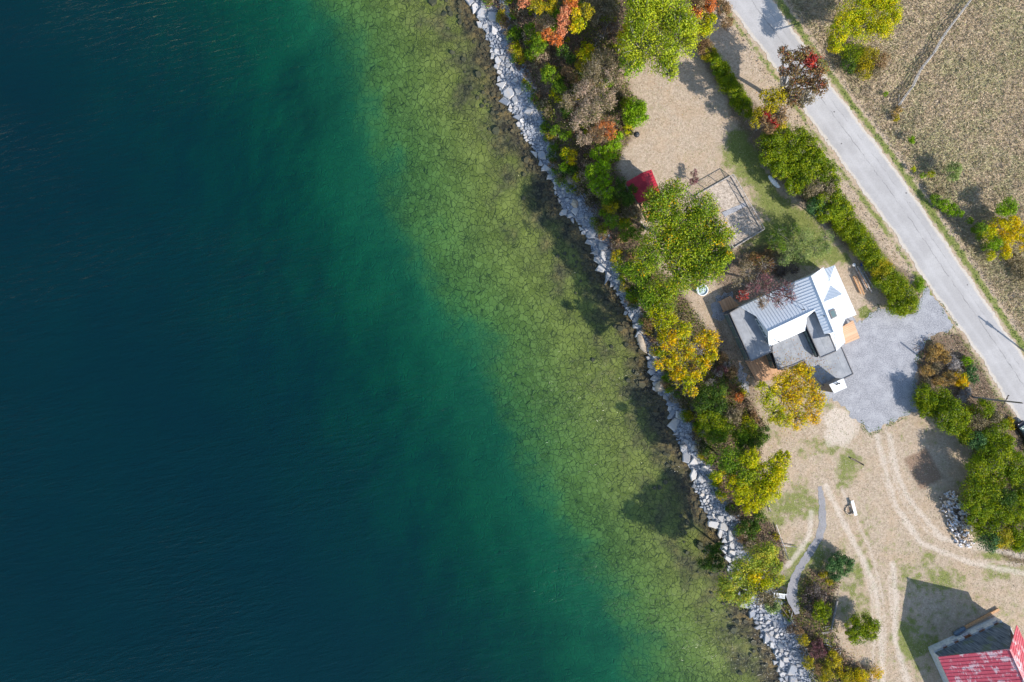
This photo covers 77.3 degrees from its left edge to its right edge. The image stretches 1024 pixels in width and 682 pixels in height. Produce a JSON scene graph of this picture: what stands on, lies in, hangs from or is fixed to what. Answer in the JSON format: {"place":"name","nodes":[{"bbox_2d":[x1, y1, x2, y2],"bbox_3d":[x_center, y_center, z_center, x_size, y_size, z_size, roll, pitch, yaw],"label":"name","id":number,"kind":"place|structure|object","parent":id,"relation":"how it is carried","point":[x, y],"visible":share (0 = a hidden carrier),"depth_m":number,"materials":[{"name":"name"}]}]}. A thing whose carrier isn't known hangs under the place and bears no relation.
{"place":"outdoors","nodes":[
{"label":"outdoors","id":0,"kind":"place"},
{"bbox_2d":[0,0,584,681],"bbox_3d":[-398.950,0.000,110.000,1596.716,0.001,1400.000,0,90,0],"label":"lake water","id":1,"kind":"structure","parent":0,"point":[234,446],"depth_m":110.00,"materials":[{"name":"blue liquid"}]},
{"bbox_2d":[275,0,782,681],"bbox_3d":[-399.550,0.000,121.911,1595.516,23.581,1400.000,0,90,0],"label":"lake bed","id":2,"kind":"object","parent":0,"point":[463,242],"visible":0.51,"depth_m":111.86,"materials":[{"name":"green sand"}]},
{"bbox_2d":[428,0,776,681],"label":"submerged rocks","id":3,"kind":"object","parent":2,"relation":"on","point":[641,384],"visible":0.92,"depth_m":110.11,"materials":[{"name":"grey stone"}]},
{"bbox_2d":[471,0,816,681],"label":"shore cobbles","id":4,"kind":"object","parent":2,"relation":"on","point":[661,394],"visible":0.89,"depth_m":109.54,"materials":[{"name":"grey stone"}]},
{"bbox_2d":[696,541,724,573],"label":"shrub","id":5,"kind":"object","parent":2,"relation":"on","point":[713,551],"visible":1,"depth_m":105.77,"materials":[{"name":"green plant"}]},
{"bbox_2d":[474,0,1023,681],"bbox_3d":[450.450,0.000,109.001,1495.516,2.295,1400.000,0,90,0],"label":"ground","id":6,"kind":"structure","parent":0,"point":[832,472],"depth_m":108.00,"materials":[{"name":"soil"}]},
{"bbox_2d":[517,0,558,17],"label":"deciduous tree","id":7,"kind":"object","parent":6,"relation":"on","point":[543,6],"visible":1,"depth_m":102.77,"materials":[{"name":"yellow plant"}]},
{"bbox_2d":[529,38,548,56],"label":"shrub","id":8,"kind":"object","parent":6,"relation":"on","point":[536,49],"visible":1,"depth_m":105.66,"materials":[{"name":"green plant"}]},
{"bbox_2d":[534,12,554,32],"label":"shrub","id":9,"kind":"object","parent":6,"relation":"on","point":[543,25],"visible":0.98,"depth_m":104.66,"materials":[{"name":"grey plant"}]},
{"bbox_2d":[540,64,566,94],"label":"shrub","id":10,"kind":"object","parent":6,"relation":"on","point":[548,71],"visible":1,"depth_m":105.17,"materials":[{"name":"green plant"}]},
{"bbox_2d":[540,4,572,47],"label":"deciduous tree","id":11,"kind":"object","parent":6,"relation":"on","point":[559,33],"visible":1,"depth_m":101.61,"materials":[{"name":"orange plant"}]},
{"bbox_2d":[555,44,577,65],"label":"shrub","id":12,"kind":"object","parent":6,"relation":"on","point":[572,56],"visible":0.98,"depth_m":105.31,"materials":[{"name":"green plant"}]},
{"bbox_2d":[558,147,578,172],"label":"shrub","id":13,"kind":"object","parent":6,"relation":"on","point":[570,157],"visible":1,"depth_m":105.84,"materials":[{"name":"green plant"}]},
{"bbox_2d":[563,0,594,33],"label":"deciduous tree","id":14,"kind":"object","parent":6,"relation":"on","point":[576,24],"visible":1,"depth_m":101.67,"materials":[{"name":"yellow plant"}]},
{"bbox_2d":[575,43,597,72],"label":"shrub","id":15,"kind":"object","parent":6,"relation":"on","point":[587,53],"visible":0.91,"depth_m":104.61,"materials":[{"name":"green plant"}]},
{"bbox_2d":[558,46,625,130],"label":"deciduous tree","id":16,"kind":"object","parent":6,"relation":"on","point":[589,100],"visible":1,"depth_m":102.71,"materials":[{"name":"brown plant"}]},
{"bbox_2d":[575,115,616,146],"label":"deciduous tree","id":17,"kind":"object","parent":6,"relation":"on","point":[598,134],"visible":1,"depth_m":103.80,"materials":[{"name":"brown plant"}]},
{"bbox_2d":[583,160,614,198],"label":"deciduous tree","id":18,"kind":"object","parent":6,"relation":"on","point":[590,175],"visible":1,"depth_m":102.75,"materials":[{"name":"green plant"}]},
{"bbox_2d":[580,0,620,26],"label":"shrub","id":19,"kind":"object","parent":6,"relation":"on","point":[601,7],"visible":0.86,"depth_m":103.41,"materials":[{"name":"green plant"}]},
{"bbox_2d":[589,11,619,50],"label":"dead shrub","id":20,"kind":"object","parent":6,"relation":"on","point":[605,29],"visible":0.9,"depth_m":105.38,"materials":[{"name":"brown plant"}]},
{"bbox_2d":[589,131,623,160],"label":"shrub","id":21,"kind":"object","parent":6,"relation":"on","point":[604,149],"visible":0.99,"depth_m":104.22,"materials":[{"name":"green plant"}]},
{"bbox_2d":[598,193,619,230],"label":"shrub","id":22,"kind":"object","parent":6,"relation":"on","point":[613,221],"visible":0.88,"depth_m":105.23,"materials":[{"name":"green plant"}]},
{"bbox_2d":[609,176,637,205],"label":"juniper shrub","id":23,"kind":"object","parent":6,"relation":"on","point":[628,199],"visible":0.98,"depth_m":105.08,"materials":[{"name":"green plant"}]},
{"bbox_2d":[617,218,641,244],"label":"shrub","id":24,"kind":"object","parent":6,"relation":"on","point":[632,229],"visible":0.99,"depth_m":105.46,"materials":[{"name":"green plant"}]},
{"bbox_2d":[490,0,778,541],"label":"bank thicket","id":25,"kind":"object","parent":6,"relation":"on","point":[515,12],"visible":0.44,"depth_m":107.55,"materials":[{"name":"green plant"}]},
{"bbox_2d":[621,95,648,128],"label":"round shrub","id":26,"kind":"object","parent":6,"relation":"on","point":[637,108],"visible":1,"depth_m":104.19,"materials":[{"name":"green plant"}]},
{"bbox_2d":[481,0,794,633],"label":"edge thicket","id":27,"kind":"object","parent":6,"relation":"on","point":[602,229],"visible":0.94,"depth_m":108.63,"materials":[{"name":"green plant"}]},
{"bbox_2d":[625,170,661,216],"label":"red roofed cabin","id":28,"kind":"object","parent":6,"relation":"on","point":[642,181],"visible":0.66,"depth_m":105.18,"materials":[{"name":"metal"}]},
{"bbox_2d":[620,258,681,315],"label":"deciduous tree","id":29,"kind":"object","parent":6,"relation":"on","point":[646,294],"visible":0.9,"depth_m":99.89,"materials":[{"name":"green plant"}]},
{"bbox_2d":[615,0,701,83],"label":"deciduous tree","id":30,"kind":"object","parent":6,"relation":"on","point":[652,11],"visible":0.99,"depth_m":97.78,"materials":[{"name":"green plant"}]},
{"bbox_2d":[492,0,871,681],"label":"bank greenery","id":31,"kind":"object","parent":6,"relation":"on","point":[686,338],"visible":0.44,"depth_m":107.76,"materials":[{"name":"green plant"}]},
{"bbox_2d":[644,299,721,397],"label":"deciduous tree","id":32,"kind":"object","parent":6,"relation":"on","point":[685,352],"visible":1,"depth_m":99.89,"materials":[{"name":"yellow plant"}]},
{"bbox_2d":[628,177,739,296],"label":"oak tree","id":33,"kind":"object","parent":6,"relation":"on","point":[675,241],"visible":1,"depth_m":96.34,"materials":[{"name":"green plant"}]},
{"bbox_2d":[495,0,872,681],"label":"bank brush","id":34,"kind":"object","parent":6,"relation":"on","point":[831,594],"visible":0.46,"depth_m":107.86,"materials":[{"name":"plant"}]},
{"bbox_2d":[688,0,717,40],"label":"deciduous tree","id":35,"kind":"object","parent":6,"relation":"on","point":[707,7],"visible":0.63,"depth_m":101.84,"materials":[{"name":"yellow plant"}]},
{"bbox_2d":[692,379,730,415],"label":"juniper tree","id":36,"kind":"object","parent":6,"relation":"on","point":[706,401],"visible":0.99,"depth_m":103.93,"materials":[{"name":"green plant"}]},
{"bbox_2d":[692,406,741,446],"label":"juniper tree","id":37,"kind":"object","parent":6,"relation":"on","point":[715,426],"visible":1,"depth_m":103.92,"materials":[{"name":"green plant"}]},
{"bbox_2d":[711,291,735,320],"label":"gravel patch","id":38,"kind":"object","parent":6,"relation":"on","point":[715,309],"visible":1,"depth_m":107.98,"materials":[{"name":"grey gravel"}]},
{"bbox_2d":[696,38,753,120],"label":"hedge","id":39,"kind":"object","parent":6,"relation":"on","point":[732,85],"visible":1,"depth_m":105.93,"materials":[{"name":"green plant"}]},
{"bbox_2d":[715,0,734,30],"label":"shrub","id":40,"kind":"object","parent":6,"relation":"on","point":[726,7],"visible":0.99,"depth_m":106.54,"materials":[{"name":"brown plant"}]},
{"bbox_2d":[707,175,748,209],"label":"soil bed","id":41,"kind":"object","parent":6,"relation":"on","point":[724,190],"visible":0.81,"depth_m":107.95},
{"bbox_2d":[715,351,744,403],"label":"shrub","id":42,"kind":"object","parent":6,"relation":"on","point":[732,372],"visible":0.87,"depth_m":106.84,"materials":[{"name":"brown plant"}]},
{"bbox_2d":[696,174,764,248],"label":"garden enclosure","id":43,"kind":"object","parent":6,"relation":"on","point":[746,204],"visible":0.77,"depth_m":106.94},
{"bbox_2d":[724,205,762,245],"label":"soil bed","id":44,"kind":"object","parent":6,"relation":"on","point":[744,219],"visible":0.77,"depth_m":107.95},
{"bbox_2d":[713,540,786,613],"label":"willow tree","id":45,"kind":"object","parent":6,"relation":"on","point":[752,568],"visible":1,"depth_m":99.98,"materials":[{"name":"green plant"}]},
{"bbox_2d":[709,442,791,515],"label":"deciduous tree","id":46,"kind":"object","parent":6,"relation":"on","point":[731,466],"visible":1,"depth_m":100.04,"materials":[{"name":"green plant"}]},
{"bbox_2d":[730,417,770,451],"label":"juniper tree","id":47,"kind":"object","parent":6,"relation":"on","point":[744,438],"visible":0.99,"depth_m":103.82,"materials":[{"name":"green plant"}]},
{"bbox_2d":[738,511,765,535],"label":"shrub","id":48,"kind":"object","parent":6,"relation":"on","point":[752,528],"visible":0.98,"depth_m":106.19,"materials":[{"name":"green plant"}]},
{"bbox_2d":[731,256,797,309],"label":"plum tree","id":49,"kind":"object","parent":6,"relation":"on","point":[756,288],"visible":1,"depth_m":101.52,"materials":[{"name":"red plant"}]},
{"bbox_2d":[748,106,787,134],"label":"maple tree","id":50,"kind":"object","parent":6,"relation":"on","point":[764,116],"visible":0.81,"depth_m":103.12,"materials":[{"name":"multicoloured plant"}]},
{"bbox_2d":[739,247,799,279],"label":"shrub","id":51,"kind":"object","parent":6,"relation":"on","point":[757,257],"visible":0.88,"depth_m":107.00,"materials":[{"name":"plant"}]},
{"bbox_2d":[753,122,796,168],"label":"juniper tree","id":52,"kind":"object","parent":6,"relation":"on","point":[769,149],"visible":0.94,"depth_m":103.93,"materials":[{"name":"green plant"}]},
{"bbox_2d":[718,265,859,392],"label":"white roofed house","id":53,"kind":"structure","parent":6,"relation":"on","point":[815,314],"depth_m":104.11,"materials":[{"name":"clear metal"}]},
{"bbox_2d":[724,314,749,360],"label":"window","id":54,"kind":"structure","parent":53,"relation":"in","point":[727,317],"depth_m":106.37,"materials":[{"name":"glass"}]},
{"bbox_2d":[754,361,828,431],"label":"deciduous tree","id":55,"kind":"object","parent":6,"relation":"on","point":[794,396],"visible":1,"depth_m":101.01,"materials":[{"name":"yellow plant"}]},
{"bbox_2d":[768,151,814,179],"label":"juniper tree","id":56,"kind":"object","parent":6,"relation":"on","point":[781,168],"visible":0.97,"depth_m":103.92,"materials":[{"name":"green plant"}]},
{"bbox_2d":[758,44,829,126],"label":"maple tree","id":57,"kind":"object","parent":6,"relation":"on","point":[785,89],"visible":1,"depth_m":98.89,"materials":[{"name":"red plant"}]},
{"bbox_2d":[766,222,836,265],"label":"pine tree","id":58,"kind":"object","parent":6,"relation":"on","point":[789,247],"visible":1,"depth_m":104.19,"materials":[{"name":"green plant"}]},
{"bbox_2d":[782,124,825,163],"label":"juniper tree","id":59,"kind":"object","parent":6,"relation":"on","point":[800,143],"visible":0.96,"depth_m":103.88,"materials":[{"name":"green plant"}]},
{"bbox_2d":[782,170,825,199],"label":"juniper tree","id":60,"kind":"object","parent":6,"relation":"on","point":[802,186],"visible":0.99,"depth_m":103.94,"materials":[{"name":"green plant"}]},
{"bbox_2d":[794,626,824,675],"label":"shrub","id":61,"kind":"object","parent":6,"relation":"on","point":[804,643],"visible":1,"depth_m":107.09,"materials":[{"name":"plant"}]},
{"bbox_2d":[801,581,827,615],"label":"dead shrub","id":62,"kind":"object","parent":6,"relation":"on","point":[809,591],"visible":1,"depth_m":107.02,"materials":[{"name":"brown plant"}]},
{"bbox_2d":[808,637,828,660],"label":"dead shrub","id":63,"kind":"object","parent":6,"relation":"on","point":[822,654],"visible":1,"depth_m":107.19,"materials":[{"name":"brown plant"}]},
{"bbox_2d":[800,151,841,190],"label":"juniper tree","id":64,"kind":"object","parent":6,"relation":"on","point":[821,170],"visible":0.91,"depth_m":103.76,"materials":[{"name":"green plant"}]},
{"bbox_2d":[811,600,831,623],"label":"shrub","id":65,"kind":"object","parent":6,"relation":"on","point":[821,606],"visible":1,"depth_m":106.33,"materials":[{"name":"green plant"}]},
{"bbox_2d":[626,40,1020,679],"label":"green turf","id":66,"kind":"structure","parent":6,"relation":"on","point":[784,278],"depth_m":107.97,"materials":[{"name":"plant"}]},
{"bbox_2d":[805,197,842,223],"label":"juniper tree","id":67,"kind":"object","parent":6,"relation":"on","point":[823,215],"visible":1,"depth_m":103.77,"materials":[{"name":"green plant"}]},
{"bbox_2d":[811,179,850,212],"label":"juniper tree","id":68,"kind":"object","parent":6,"relation":"on","point":[833,195],"visible":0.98,"depth_m":103.73,"materials":[{"name":"green plant"}]},
{"bbox_2d":[823,549,855,582],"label":"juniper shrub","id":69,"kind":"object","parent":6,"relation":"on","point":[838,564],"visible":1,"depth_m":106.16,"materials":[{"name":"green plant"}]},
{"bbox_2d":[817,649,884,681],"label":"shrub","id":70,"kind":"object","parent":6,"relation":"on","point":[857,675],"visible":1,"depth_m":106.80,"materials":[{"name":"yellow plant"}]},
{"bbox_2d":[843,611,881,645],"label":"round shrub","id":71,"kind":"object","parent":6,"relation":"on","point":[858,630],"visible":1,"depth_m":105.28,"materials":[{"name":"green plant"}]},
{"bbox_2d":[824,0,902,53],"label":"deciduous tree","id":72,"kind":"object","parent":6,"relation":"on","point":[855,20],"visible":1,"depth_m":101.18,"materials":[{"name":"yellow plant"}]},
{"bbox_2d":[839,41,890,80],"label":"shrub","id":73,"kind":"object","parent":6,"relation":"on","point":[870,65],"visible":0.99,"depth_m":106.20,"materials":[{"name":"green plant"}]},
{"bbox_2d":[714,243,1023,565],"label":"hedge undergrowth","id":74,"kind":"object","parent":6,"relation":"on","point":[913,353],"visible":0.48,"depth_m":107.84,"materials":[{"name":"plant"}]},
{"bbox_2d":[721,1,1023,447],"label":"verge grass","id":75,"kind":"structure","parent":6,"relation":"on","point":[877,136],"depth_m":107.90,"materials":[{"name":"plant"}]},
{"bbox_2d":[828,209,920,318],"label":"hedge","id":76,"kind":"object","parent":6,"relation":"on","point":[901,293],"visible":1,"depth_m":105.45,"materials":[{"name":"green plant"}]},
{"bbox_2d":[788,0,1023,334],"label":"field grass","id":77,"kind":"structure","parent":6,"relation":"on","point":[992,44],"depth_m":107.85,"materials":[{"name":"plant"}]},
{"bbox_2d":[861,286,957,436],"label":"drive edge weeds","id":78,"kind":"object","parent":6,"relation":"on","point":[915,360],"visible":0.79,"depth_m":107.94,"materials":[{"name":"plant"}]},
{"bbox_2d":[918,361,941,387],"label":"shrub","id":79,"kind":"object","parent":6,"relation":"on","point":[931,369],"visible":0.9,"depth_m":107.07,"materials":[{"name":"brown plant"}]},
{"bbox_2d":[911,381,951,421],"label":"juniper tree","id":80,"kind":"object","parent":6,"relation":"on","point":[932,398],"visible":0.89,"depth_m":105.50,"materials":[{"name":"green plant"}]},
{"bbox_2d":[897,0,970,105],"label":"rail fence","id":81,"kind":"object","parent":6,"relation":"on","point":[932,54],"visible":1,"depth_m":107.18,"materials":[{"name":"wood"}]},
{"bbox_2d":[925,342,951,364],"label":"shrub","id":82,"kind":"object","parent":6,"relation":"on","point":[941,350],"visible":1,"depth_m":106.98,"materials":[{"name":"brown plant"}]},
{"bbox_2d":[928,186,964,217],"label":"shrub","id":83,"kind":"object","parent":6,"relation":"on","point":[953,206],"visible":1,"depth_m":106.57,"materials":[{"name":"green plant"}]},
{"bbox_2d":[931,370,969,388],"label":"shrub","id":84,"kind":"object","parent":6,"relation":"on","point":[962,383],"visible":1,"depth_m":106.86,"materials":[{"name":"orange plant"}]},
{"bbox_2d":[941,161,962,180],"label":"sapling","id":85,"kind":"object","parent":6,"relation":"on","point":[955,174],"visible":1,"depth_m":105.30,"materials":[{"name":"green plant"}]},
{"bbox_2d":[934,395,976,436],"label":"juniper tree","id":86,"kind":"object","parent":6,"relation":"on","point":[953,416],"visible":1,"depth_m":104.43,"materials":[{"name":"green plant"}]},
{"bbox_2d":[960,355,979,384],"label":"shrub","id":87,"kind":"object","parent":6,"relation":"on","point":[972,370],"visible":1,"depth_m":106.91,"materials":[{"name":"green plant"}]},
{"bbox_2d":[928,617,1023,681],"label":"barn","id":88,"kind":"structure","parent":6,"relation":"on","point":[991,652],"depth_m":103.06,"materials":[{"name":"red metal"}]},
{"bbox_2d":[956,472,1003,518],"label":"juniper tree","id":89,"kind":"object","parent":6,"relation":"on","point":[979,495],"visible":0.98,"depth_m":103.52,"materials":[{"name":"green plant"}]},
{"bbox_2d":[957,398,1003,444],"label":"juniper tree","id":90,"kind":"object","parent":6,"relation":"on","point":[982,422],"visible":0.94,"depth_m":104.79,"materials":[{"name":"green plant"}]},
{"bbox_2d":[965,217,996,260],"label":"shrub","id":91,"kind":"object","parent":6,"relation":"on","point":[977,235],"visible":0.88,"depth_m":106.99,"materials":[{"name":"green plant"}]},
{"bbox_2d":[962,442,1015,483],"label":"juniper tree","id":92,"kind":"object","parent":6,"relation":"on","point":[992,455],"visible":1,"depth_m":103.57,"materials":[{"name":"green plant"}]},
{"bbox_2d":[964,510,1015,554],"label":"juniper tree","id":93,"kind":"object","parent":6,"relation":"on","point":[995,533],"visible":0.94,"depth_m":104.45,"materials":[{"name":"green plant"}]},
{"bbox_2d":[958,406,1023,553],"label":"roadside thicket","id":94,"kind":"object","parent":6,"relation":"on","point":[1011,421],"visible":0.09,"depth_m":107.39,"materials":[{"name":"green plant"}]},
{"bbox_2d":[967,419,1016,453],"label":"juniper tree","id":95,"kind":"object","parent":6,"relation":"on","point":[997,435],"visible":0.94,"depth_m":104.34,"materials":[{"name":"green plant"}]},
{"bbox_2d":[976,215,1023,260],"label":"shrub","id":96,"kind":"object","parent":6,"relation":"on","point":[1006,237],"visible":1,"depth_m":104.75,"materials":[{"name":"yellow plant"}]},
{"bbox_2d":[987,483,1023,525],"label":"juniper tree","id":97,"kind":"object","parent":6,"relation":"on","point":[1010,501],"visible":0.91,"depth_m":103.54,"materials":[{"name":"green plant"}]},
{"bbox_2d":[992,195,1019,217],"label":"sapling","id":98,"kind":"object","parent":6,"relation":"on","point":[1010,207],"visible":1,"depth_m":104.49,"materials":[{"name":"green plant"}]},
{"bbox_2d":[994,451,1023,488],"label":"juniper tree","id":99,"kind":"object","parent":6,"relation":"on","point":[1014,472],"visible":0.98,"depth_m":104.00,"materials":[{"name":"green plant"}]},
{"bbox_2d":[1003,515,1023,553],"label":"juniper tree","id":100,"kind":"object","parent":6,"relation":"on","point":[1019,539],"visible":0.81,"depth_m":105.05,"materials":[{"name":"green plant"}]},
{"bbox_2d":[1008,252,1023,286],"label":"shrub","id":101,"kind":"object","parent":6,"relation":"on","point":[1017,262],"visible":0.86,"depth_m":106.83,"materials":[{"name":"brown plant"}]},
{"bbox_2d":[620,6,911,681],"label":"fallen leaves","id":102,"kind":"object","parent":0,"point":[746,365],"depth_m":107.97,"materials":[{"name":"brown plant"}]},
{"bbox_2d":[786,486,826,614],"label":"path","id":103,"kind":"structure","parent":0,"point":[791,596],"depth_m":107.98,"materials":[{"name":"grey gravel"}]},
{"bbox_2d":[726,0,1023,421],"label":"road","id":104,"kind":"structure","parent":0,"point":[865,162],"depth_m":107.94,"materials":[{"name":"grey asphalt"}]},
{"bbox_2d":[811,288,952,431],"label":"gravel driveway","id":105,"kind":"structure","parent":0,"point":[877,392],"depth_m":107.98,"materials":[{"name":"grey gravel"}]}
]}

